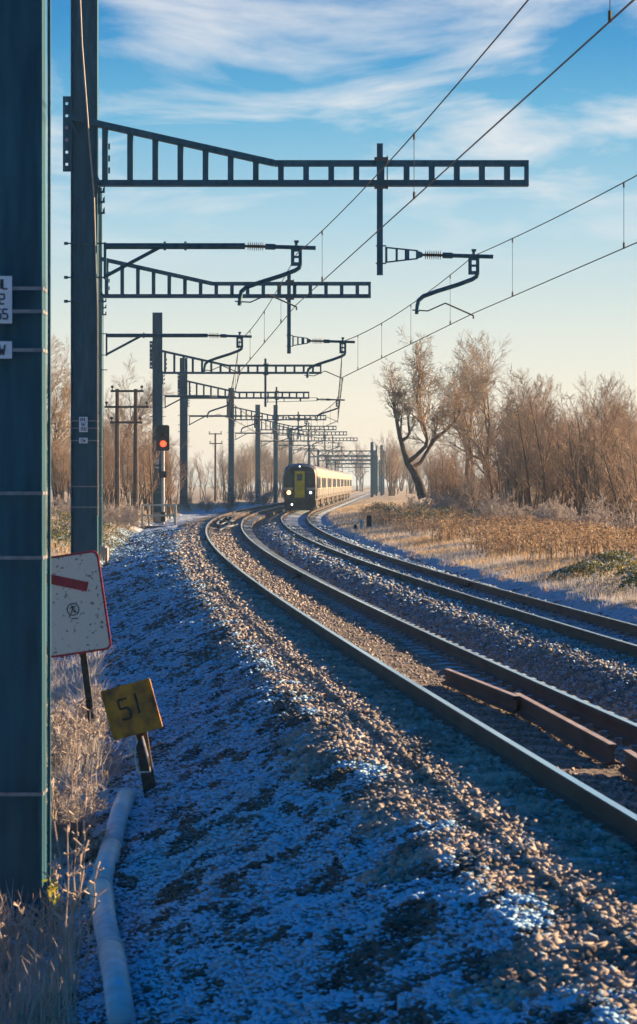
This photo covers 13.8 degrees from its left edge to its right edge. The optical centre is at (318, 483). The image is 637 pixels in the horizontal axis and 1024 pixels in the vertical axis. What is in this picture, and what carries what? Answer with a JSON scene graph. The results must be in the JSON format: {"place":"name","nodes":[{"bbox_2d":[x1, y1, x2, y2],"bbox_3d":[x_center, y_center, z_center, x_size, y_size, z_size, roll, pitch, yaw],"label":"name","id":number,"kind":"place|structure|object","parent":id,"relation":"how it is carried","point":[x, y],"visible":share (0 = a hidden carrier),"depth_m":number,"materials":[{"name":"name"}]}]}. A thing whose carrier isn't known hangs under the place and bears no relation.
{"place":"outdoors","nodes":[
{"label":"outdoors","id":0,"kind":"place"},
{"bbox_2d":[47,501,234,674],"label":"verge grass","id":1,"kind":"structure","parent":0,"point":[118,527],"depth_m":127.77,"materials":[{"name":"plant"}]},
{"bbox_2d":[24,485,636,1023],"bbox_3d":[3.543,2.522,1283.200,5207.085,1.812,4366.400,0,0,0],"label":"ground","id":2,"kind":"structure","parent":0,"point":[508,583],"depth_m":32.98,"materials":[{"name":"gravel"}]},
{"bbox_2d":[0,0,53,933],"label":"overhead line gantry","id":3,"kind":"object","parent":2,"relation":"on","point":[23,444],"visible":0.89,"depth_m":18.49,"materials":[{"name":"metal"}]},
{"bbox_2d":[306,175,636,461],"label":"overhead wires","id":4,"kind":"object","parent":3,"relation":"hanging from","point":[623,183],"visible":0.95,"depth_m":60.28,"materials":[{"name":"black metal"}]},
{"bbox_2d":[42,879,60,955],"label":"leafy sprig","id":5,"kind":"object","parent":2,"relation":"on","point":[54,888],"visible":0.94,"depth_m":17.39,"materials":[{"name":"yellow plant"}]},
{"bbox_2d":[47,432,70,502],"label":"sapling","id":6,"kind":"object","parent":2,"relation":"on","point":[60,484],"visible":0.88,"depth_m":172.29,"materials":[{"name":"brown plant"}]},
{"bbox_2d":[47,426,70,509],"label":"sapling","id":7,"kind":"object","parent":2,"relation":"on","point":[55,473],"visible":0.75,"depth_m":172.57,"materials":[{"name":"brown plant"}]},
{"bbox_2d":[0,660,125,1023],"bbox_3d":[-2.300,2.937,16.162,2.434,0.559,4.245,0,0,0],"label":"dry grass","id":8,"kind":"structure","parent":2,"relation":"on","point":[69,1000],"depth_m":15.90,"materials":[{"name":"plant"}]},
{"bbox_2d":[54,824,80,970],"bbox_3d":[-1.549,2.614,16.267,0.156,1.021,0.115,0,0,34],"label":"dead stalk","id":9,"kind":"object","parent":2,"relation":"on","point":[71,896],"visible":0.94,"depth_m":16.27,"materials":[{"name":"plant"}]},
{"bbox_2d":[62,811,83,947],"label":"dead stalk","id":10,"kind":"object","parent":2,"relation":"on","point":[79,849],"visible":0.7,"depth_m":17.43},
{"bbox_2d":[61,699,85,872],"bbox_3d":[-1.898,2.365,20.424,0.174,1.387,0.114,0,0,-43],"label":"dead stalk","id":11,"kind":"object","parent":2,"relation":"on","point":[74,775],"visible":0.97,"depth_m":20.42,"materials":[{"name":"plant"}]},
{"bbox_2d":[47,333,104,505],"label":"bare tree","id":12,"kind":"object","parent":2,"relation":"on","point":[62,425],"visible":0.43,"depth_m":184.70,"materials":[{"name":"brown plant"}]},
{"bbox_2d":[47,697,104,752],"bbox_3d":[-2.866,2.739,28.868,1.106,0.793,1.106,0,0,28],"label":"frosted weed","id":13,"kind":"object","parent":2,"relation":"on","point":[53,713],"visible":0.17,"depth_m":28.83,"materials":[{"name":"grey plant"}]},
{"bbox_2d":[47,770,107,850],"bbox_3d":[-2.191,2.812,22.352,1.001,0.718,1.001,0,0,-11],"label":"frosted weed","id":14,"kind":"object","parent":2,"relation":"on","point":[57,797],"visible":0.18,"depth_m":22.36,"materials":[{"name":"grey plant"}]},
{"bbox_2d":[47,551,110,764],"bbox_3d":[-2.573,1.889,27.523,0.815,2.370,0.094,0,0,0],"label":"warning board","id":15,"kind":"object","parent":2,"relation":"on","point":[79,621],"visible":0.81,"depth_m":27.48,"materials":[{"name":"white paint"}]},
{"bbox_2d":[68,838,89,953],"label":"dead stalk","id":16,"kind":"object","parent":2,"relation":"on","point":[86,888],"visible":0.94,"depth_m":17.10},
{"bbox_2d":[47,778,112,868],"bbox_3d":[-1.891,2.739,20.975,0.538,0.771,0.759,0,0,-44],"label":"frosted weed","id":17,"kind":"object","parent":2,"relation":"on","point":[73,828],"visible":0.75,"depth_m":21.00,"materials":[{"name":"grey plant"}]},
{"bbox_2d":[72,819,89,956],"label":"dead stalk","id":18,"kind":"object","parent":2,"relation":"on","point":[81,879],"visible":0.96,"depth_m":16.95,"materials":[{"name":"plant"}]},
{"bbox_2d":[54,683,110,736],"bbox_3d":[-2.660,2.621,30.303,0.888,0.885,1.176,0,0,45],"label":"frosted weed","id":19,"kind":"object","parent":2,"relation":"on","point":[100,700],"visible":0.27,"depth_m":30.25,"materials":[{"name":"grey plant"}]},
{"bbox_2d":[47,702,126,793],"bbox_3d":[-2.332,2.625,25.472,1.012,1.028,0.717,0,0,7],"label":"frosted weed","id":20,"kind":"object","parent":2,"relation":"on","point":[60,743],"visible":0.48,"depth_m":25.45,"materials":[{"name":"grey plant"}]},
{"bbox_2d":[47,509,128,552],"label":"brambles","id":21,"kind":"object","parent":2,"relation":"on","point":[59,533],"visible":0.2,"depth_m":105.25,"materials":[{"name":"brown plant"}]},
{"bbox_2d":[81,706,95,870],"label":"dead stalk","id":22,"kind":"object","parent":2,"relation":"on","point":[85,756],"visible":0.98,"depth_m":20.02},
{"bbox_2d":[83,709,99,852],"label":"dead stalk","id":23,"kind":"object","parent":2,"relation":"on","point":[84,770],"visible":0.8,"depth_m":21.50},
{"bbox_2d":[83,861,106,968],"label":"dead stalk","id":24,"kind":"object","parent":2,"relation":"on","point":[90,922],"visible":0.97,"depth_m":16.52,"materials":[{"name":"plant"}]},
{"bbox_2d":[51,699,139,782],"bbox_3d":[-2.422,2.704,26.348,1.110,1.107,1.470,0,0,-29],"label":"frosted weed","id":25,"kind":"object","parent":2,"relation":"on","point":[96,736],"visible":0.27,"depth_m":26.42,"materials":[{"name":"grey plant"}]},
{"bbox_2d":[87,787,136,1023],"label":"plastic duct","id":26,"kind":"object","parent":2,"relation":"on","point":[112,959],"visible":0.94,"depth_m":17.07,"materials":[{"name":"plastic"}]},
{"bbox_2d":[47,641,177,833],"bbox_3d":[-3.481,2.740,32.526,2.907,0.930,19.548,0,0,-6],"label":"frosted brush","id":27,"kind":"object","parent":2,"relation":"on","point":[93,670],"visible":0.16,"depth_m":31.61,"materials":[{"name":"brown plant"}]},
{"bbox_2d":[102,429,125,514],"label":"sapling","id":28,"kind":"object","parent":2,"relation":"on","point":[108,479],"visible":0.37,"depth_m":150.87,"materials":[{"name":"brown plant"}]},
{"bbox_2d":[102,503,137,531],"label":"bare shrub","id":29,"kind":"object","parent":2,"relation":"on","point":[114,513],"visible":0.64,"depth_m":120.20,"materials":[{"name":"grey plant"}]},
{"bbox_2d":[105,385,148,520],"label":"power line pole","id":30,"kind":"object","parent":2,"relation":"on","point":[117,422],"visible":0.97,"depth_m":145.89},
{"bbox_2d":[110,429,151,509],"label":"sapling","id":31,"kind":"object","parent":2,"relation":"on","point":[126,489],"visible":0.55,"depth_m":155.93,"materials":[{"name":"brown plant"}]},
{"bbox_2d":[100,678,162,795],"bbox_3d":[-1.673,2.330,23.582,0.556,1.167,0.136,0,0,0],"label":"number sign","id":32,"kind":"object","parent":2,"relation":"on","point":[131,709],"visible":0.98,"depth_m":23.53,"materials":[{"name":"metal"}]},
{"bbox_2d":[117,500,156,529],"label":"bare shrub","id":33,"kind":"object","parent":2,"relation":"on","point":[132,522],"visible":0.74,"depth_m":131.84,"materials":[{"name":"brown plant"}]},
{"bbox_2d":[120,422,159,521],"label":"sapling","id":34,"kind":"object","parent":2,"relation":"on","point":[147,479],"visible":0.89,"depth_m":153.76,"materials":[{"name":"brown plant"}]},
{"bbox_2d":[102,355,192,504],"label":"bare tree","id":35,"kind":"object","parent":2,"relation":"on","point":[141,414],"visible":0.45,"depth_m":225.97,"materials":[{"name":"brown plant"}]},
{"bbox_2d":[140,504,176,528],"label":"safety railing","id":36,"kind":"object","parent":2,"relation":"on","point":[174,514],"visible":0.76,"depth_m":139.97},
{"bbox_2d":[156,425,168,524],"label":"railway signal","id":37,"kind":"object","parent":2,"relation":"on","point":[162,438],"visible":0.97,"depth_m":145.84,"materials":[{"name":"black"}]},
{"bbox_2d":[165,437,197,517],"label":"sapling","id":38,"kind":"object","parent":2,"relation":"on","point":[176,456],"visible":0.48,"depth_m":170.86,"materials":[{"name":"brown plant"}]},
{"bbox_2d":[207,445,241,499],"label":"sapling","id":39,"kind":"object","parent":2,"relation":"on","point":[220,468],"visible":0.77,"depth_m":400.75,"materials":[{"name":"brown plant"}]},
{"bbox_2d":[217,485,238,510],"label":"bare shrub","id":40,"kind":"object","parent":2,"relation":"on","point":[229,498],"visible":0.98,"depth_m":206.26,"materials":[{"name":"grey plant"}]},
{"bbox_2d":[98,187,370,562],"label":"overhead line gantry","id":41,"kind":"object","parent":2,"relation":"on","point":[289,297],"visible":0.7,"depth_m":91.90,"materials":[{"name":"metal"}]},
{"bbox_2d":[177,358,310,508],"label":"overhead line gantry","id":42,"kind":"object","parent":2,"relation":"on","point":[183,381],"visible":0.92,"depth_m":201.99,"materials":[{"name":"metal"}]},
{"bbox_2d":[234,442,254,499],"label":"sapling","id":43,"kind":"object","parent":2,"relation":"on","point":[247,469],"visible":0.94,"depth_m":432.11,"materials":[{"name":"brown plant"}]},
{"bbox_2d":[150,312,344,522],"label":"overhead line gantry","id":44,"kind":"object","parent":2,"relation":"on","point":[157,351],"visible":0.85,"depth_m":155.91,"materials":[{"name":"metal"}]},
{"bbox_2d":[244,432,272,494],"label":"bare tree","id":45,"kind":"object","parent":2,"relation":"on","point":[262,458],"visible":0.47,"depth_m":469.97,"materials":[{"name":"brown plant"}]},
{"bbox_2d":[227,388,327,504],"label":"overhead line gantry","id":46,"kind":"object","parent":2,"relation":"on","point":[231,425],"visible":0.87,"depth_m":270.91,"materials":[{"name":"metal"}]},
{"bbox_2d":[63,0,528,612],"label":"overhead line gantry","id":47,"kind":"object","parent":2,"relation":"on","point":[85,518],"visible":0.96,"depth_m":57.31,"materials":[{"name":"metal"}]},
{"bbox_2d":[79,0,98,515],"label":"earth cable","id":48,"kind":"object","parent":47,"relation":"attached to","point":[95,245],"visible":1,"depth_m":57.08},
{"bbox_2d":[254,405,338,503],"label":"overhead line gantry","id":49,"kind":"object","parent":2,"relation":"on","point":[257,440],"visible":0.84,"depth_m":321.91,"materials":[{"name":"metal"}]},
{"bbox_2d":[228,0,634,466],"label":"overhead wires","id":50,"kind":"object","parent":49,"relation":"hanging from","point":[610,18],"visible":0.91,"depth_m":35.99,"materials":[{"name":"black metal"}]},
{"bbox_2d":[272,405,346,502],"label":"overhead line gantry","id":51,"kind":"object","parent":2,"relation":"on","point":[275,472],"visible":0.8,"depth_m":356.90,"materials":[{"name":"metal"}]},
{"bbox_2d":[0,527,636,1023],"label":"frosted bank clods","id":52,"kind":"object","parent":2,"relation":"on","point":[154,955],"visible":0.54,"depth_m":16.64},
{"bbox_2d":[0,528,636,1023],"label":"dark moss clods","id":53,"kind":"object","parent":2,"relation":"on","point":[410,924],"visible":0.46,"depth_m":16.56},
{"bbox_2d":[288,430,357,464],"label":"overhead line gantry","id":54,"kind":"object","parent":2,"relation":"on","point":[290,457],"visible":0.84,"depth_m":404.90,"materials":[{"name":"metal"}]},
{"bbox_2d":[308,445,373,495],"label":"portal gantry","id":55,"kind":"object","parent":2,"relation":"on","point":[321,451],"visible":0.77,"depth_m":429.88,"materials":[{"name":"metal"}]},
{"bbox_2d":[368,432,400,495],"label":"sapling","id":56,"kind":"object","parent":2,"relation":"on","point":[384,461],"visible":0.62,"depth_m":414.93,"materials":[{"name":"brown plant"}]},
{"bbox_2d":[380,440,402,495],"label":"sapling","id":57,"kind":"object","parent":2,"relation":"on","point":[389,472],"visible":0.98,"depth_m":390.15,"materials":[{"name":"brown plant"}]},
{"bbox_2d":[380,429,410,495],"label":"sapling","id":58,"kind":"object","parent":2,"relation":"on","point":[390,447],"visible":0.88,"depth_m":391.69,"materials":[{"name":"brown plant"}]},
{"bbox_2d":[163,522,636,1023],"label":"ballast stones","id":59,"kind":"object","parent":2,"relation":"on","point":[606,906],"visible":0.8,"depth_m":19.68,"materials":[{"name":"gravel"}]},
{"bbox_2d":[440,669,519,712],"bbox_3d":[1.639,2.095,26.750,0.140,0.159,3.732,0,0,-8],"label":"spare rail","id":60,"kind":"object","parent":59,"relation":"on","point":[502,699],"visible":1,"depth_m":26.47,"materials":[{"name":"metal"}]},
{"bbox_2d":[618,750,636,783],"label":"spare rail","id":61,"kind":"object","parent":59,"relation":"on","point":[629,770],"visible":1,"depth_m":19.59,"materials":[{"name":"metal"}]},
{"bbox_2d":[204,489,636,899],"bbox_3d":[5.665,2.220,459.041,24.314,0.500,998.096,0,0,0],"label":"railway track","id":62,"kind":"structure","parent":2,"relation":"on","point":[580,798],"depth_m":27.05,"materials":[{"name":"metal"}]},
{"bbox_2d":[213,510,252,530],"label":"switch gear","id":63,"kind":"object","parent":62,"relation":"on","point":[231,518],"visible":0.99,"depth_m":150.00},
{"bbox_2d":[357,502,485,524],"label":"verge bramble mound","id":64,"kind":"object","parent":2,"relation":"on","point":[419,512],"visible":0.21,"depth_m":133.20,"materials":[{"name":"brown plant"}]},
{"bbox_2d":[373,324,479,498],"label":"leaning tree","id":65,"kind":"object","parent":2,"relation":"on","point":[419,408],"visible":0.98,"depth_m":170.02,"materials":[{"name":"brown plant"}]},
{"bbox_2d":[253,523,636,722],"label":"frosted ballast stones","id":66,"kind":"object","parent":2,"relation":"on","point":[312,535],"visible":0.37,"depth_m":46.53,"materials":[{"name":"gravel"}]},
{"bbox_2d":[422,433,470,502],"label":"sapling","id":67,"kind":"object","parent":2,"relation":"on","point":[440,455],"visible":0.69,"depth_m":176.37,"materials":[{"name":"brown plant"}]},
{"bbox_2d":[440,455,468,498],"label":"sapling","id":68,"kind":"object","parent":2,"relation":"on","point":[453,479],"visible":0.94,"depth_m":164.45,"materials":[{"name":"brown plant"}]},
{"bbox_2d":[274,490,636,660],"bbox_3d":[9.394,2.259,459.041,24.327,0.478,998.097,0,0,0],"label":"railway track","id":69,"kind":"structure","parent":2,"relation":"on","point":[604,642],"depth_m":47.49,"materials":[{"name":"metal"}]},
{"bbox_2d":[283,448,351,510],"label":"train","id":70,"kind":"object","parent":69,"relation":"on","point":[310,487],"visible":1,"depth_m":189.09,"materials":[{"name":"beige paint"}]},
{"bbox_2d":[429,469,494,510],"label":"bare shrub","id":71,"kind":"object","parent":2,"relation":"on","point":[467,495],"visible":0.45,"depth_m":163.58,"materials":[{"name":"brown plant"}]},
{"bbox_2d":[414,329,511,505],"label":"bare tree","id":72,"kind":"object","parent":2,"relation":"on","point":[472,355],"visible":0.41,"depth_m":195.00,"materials":[{"name":"brown plant"}]},
{"bbox_2d":[428,330,522,472],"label":"bare tree","id":73,"kind":"object","parent":2,"relation":"on","point":[482,386],"visible":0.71,"depth_m":187.72,"materials":[{"name":"brown plant"}]},
{"bbox_2d":[464,461,488,508],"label":"sapling","id":74,"kind":"object","parent":2,"relation":"on","point":[472,491],"visible":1,"depth_m":154.91,"materials":[{"name":"brown plant"}]},
{"bbox_2d":[460,488,515,525],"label":"bare shrub","id":75,"kind":"object","parent":2,"relation":"on","point":[492,503],"visible":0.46,"depth_m":109.35,"materials":[{"name":"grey plant"}]},
{"bbox_2d":[462,408,514,502],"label":"sapling","id":76,"kind":"object","parent":2,"relation":"on","point":[476,441],"visible":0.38,"depth_m":160.79,"materials":[{"name":"brown plant"}]},
{"bbox_2d":[472,414,510,505],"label":"sapling","id":77,"kind":"object","parent":2,"relation":"on","point":[489,474],"visible":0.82,"depth_m":156.03,"materials":[{"name":"brown plant"}]},
{"bbox_2d":[358,503,636,555],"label":"dead dock heads","id":78,"kind":"object","parent":2,"relation":"on","point":[530,529],"visible":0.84,"depth_m":80.11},
{"bbox_2d":[359,507,636,560],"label":"dead dock stalks","id":79,"kind":"object","parent":2,"relation":"on","point":[575,546],"visible":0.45,"depth_m":77.36,"materials":[{"name":"plant"}]},
{"bbox_2d":[487,501,542,525],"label":"bare shrub","id":80,"kind":"object","parent":2,"relation":"on","point":[518,513],"visible":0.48,"depth_m":107.87,"materials":[{"name":"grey plant"}]},
{"bbox_2d":[496,401,542,510],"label":"sapling","id":81,"kind":"object","parent":2,"relation":"on","point":[517,484],"visible":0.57,"depth_m":139.02,"materials":[{"name":"brown plant"}]},
{"bbox_2d":[492,399,552,513],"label":"sapling","id":82,"kind":"object","parent":2,"relation":"on","point":[517,467],"visible":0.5,"depth_m":140.46,"materials":[{"name":"brown plant"}]},
{"bbox_2d":[493,399,558,508],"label":"sapling","id":83,"kind":"object","parent":2,"relation":"on","point":[512,498],"visible":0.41,"depth_m":140.96,"materials":[{"name":"brown plant"}]},
{"bbox_2d":[487,367,578,516],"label":"bare tree","id":84,"kind":"object","parent":2,"relation":"on","point":[541,407],"visible":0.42,"depth_m":149.41,"materials":[{"name":"brown plant"}]},
{"bbox_2d":[492,363,587,516],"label":"sapling","id":85,"kind":"object","parent":2,"relation":"on","point":[526,464],"visible":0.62,"depth_m":127.76,"materials":[{"name":"brown plant"}]},
{"bbox_2d":[519,404,562,515],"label":"sapling","id":86,"kind":"object","parent":2,"relation":"on","point":[533,467],"visible":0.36,"depth_m":131.55,"materials":[{"name":"brown plant"}]},
{"bbox_2d":[533,492,573,531],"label":"bare shrub","id":87,"kind":"object","parent":2,"relation":"on","point":[557,512],"visible":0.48,"depth_m":91.82,"materials":[{"name":"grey plant"}]},
{"bbox_2d":[525,411,588,507],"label":"sapling","id":88,"kind":"object","parent":2,"relation":"on","point":[549,474],"visible":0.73,"depth_m":124.82,"materials":[{"name":"brown plant"}]},
{"bbox_2d":[514,693,621,764],"bbox_3d":[2.090,2.095,22.800,0.140,0.159,5.014,0,0,-4],"label":"spare rail","id":89,"kind":"object","parent":2,"relation":"on","point":[594,745],"visible":0.96,"depth_m":22.18,"materials":[{"name":"metal"}]},
{"bbox_2d":[539,401,600,519],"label":"sapling","id":90,"kind":"object","parent":2,"relation":"on","point":[560,468],"visible":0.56,"depth_m":125.02,"materials":[{"name":"brown plant"}]},
{"bbox_2d":[548,396,615,516],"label":"sapling","id":91,"kind":"object","parent":2,"relation":"on","point":[577,478],"visible":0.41,"depth_m":122.95,"materials":[{"name":"brown plant"}]},
{"bbox_2d":[530,372,636,515],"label":"bare tree","id":92,"kind":"object","parent":2,"relation":"on","point":[565,499],"visible":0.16,"depth_m":139.19,"materials":[{"name":"brown plant"}]},
{"bbox_2d":[533,550,636,605],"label":"bramble patch","id":93,"kind":"object","parent":2,"relation":"on","point":[620,569],"visible":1,"depth_m":57.23,"materials":[{"name":"green plant"}]},
{"bbox_2d":[544,383,636,516],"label":"sapling","id":94,"kind":"object","parent":2,"relation":"on","point":[573,477],"visible":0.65,"depth_m":115.73,"materials":[{"name":"brown plant"}]},
{"bbox_2d":[552,491,628,539],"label":"bare shrub","id":95,"kind":"object","parent":2,"relation":"on","point":[589,514],"visible":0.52,"depth_m":87.05,"materials":[{"name":"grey plant"}]},
{"bbox_2d":[564,393,622,523],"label":"sapling","id":96,"kind":"object","parent":2,"relation":"on","point":[574,433],"visible":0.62,"depth_m":116.57,"materials":[{"name":"brown plant"}]},
{"bbox_2d":[566,391,633,516],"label":"sapling","id":97,"kind":"object","parent":2,"relation":"on","point":[601,421],"visible":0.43,"depth_m":116.71,"materials":[{"name":"brown plant"}]},
{"bbox_2d":[574,388,636,527],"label":"sapling","id":98,"kind":"object","parent":2,"relation":"on","point":[624,408],"visible":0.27,"depth_m":123.15,"materials":[{"name":"brown plant"}]},
{"bbox_2d":[577,410,636,521],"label":"sapling","id":99,"kind":"object","parent":2,"relation":"on","point":[596,483],"visible":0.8,"depth_m":113.32,"materials":[{"name":"brown plant"}]},
{"bbox_2d":[578,372,636,519],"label":"bare tree","id":100,"kind":"object","parent":2,"relation":"on","point":[604,391],"visible":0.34,"depth_m":131.28,"materials":[{"name":"brown plant"}]},
{"bbox_2d":[582,410,636,537],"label":"sapling","id":101,"kind":"object","parent":2,"relation":"on","point":[611,487],"visible":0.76,"depth_m":104.00,"materials":[{"name":"brown plant"}]},
{"bbox_2d":[604,501,636,546],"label":"bare shrub","id":102,"kind":"object","parent":2,"relation":"on","point":[625,518],"visible":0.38,"depth_m":76.56,"materials":[{"name":"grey plant"}]},
{"bbox_2d":[606,399,636,524],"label":"sapling","id":103,"kind":"object","parent":2,"relation":"on","point":[615,449],"visible":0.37,"depth_m":118.75,"materials":[{"name":"brown plant"}]},
{"bbox_2d":[607,434,636,529],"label":"sapling","id":104,"kind":"object","parent":2,"relation":"on","point":[627,484],"visible":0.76,"depth_m":102.17,"materials":[{"name":"brown plant"}]},
{"bbox_2d":[616,424,636,506],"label":"sapling","id":105,"kind":"object","parent":2,"relation":"on","point":[633,471],"visible":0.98,"depth_m":95.43,"materials":[{"name":"brown plant"}]},
{"bbox_2d":[47,0,636,485],"label":"sky","id":106,"kind":"structure","parent":0,"point":[272,79],"materials":[{"name":"blue"}]},
{"bbox_2d":[325,501,636,617],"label":"frosted verge grass","id":107,"kind":"structure","parent":0,"point":[403,535],"depth_m":73.64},
{"bbox_2d":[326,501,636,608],"bbox_3d":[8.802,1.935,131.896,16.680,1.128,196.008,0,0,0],"label":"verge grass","id":108,"kind":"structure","parent":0,"point":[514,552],"depth_m":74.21,"materials":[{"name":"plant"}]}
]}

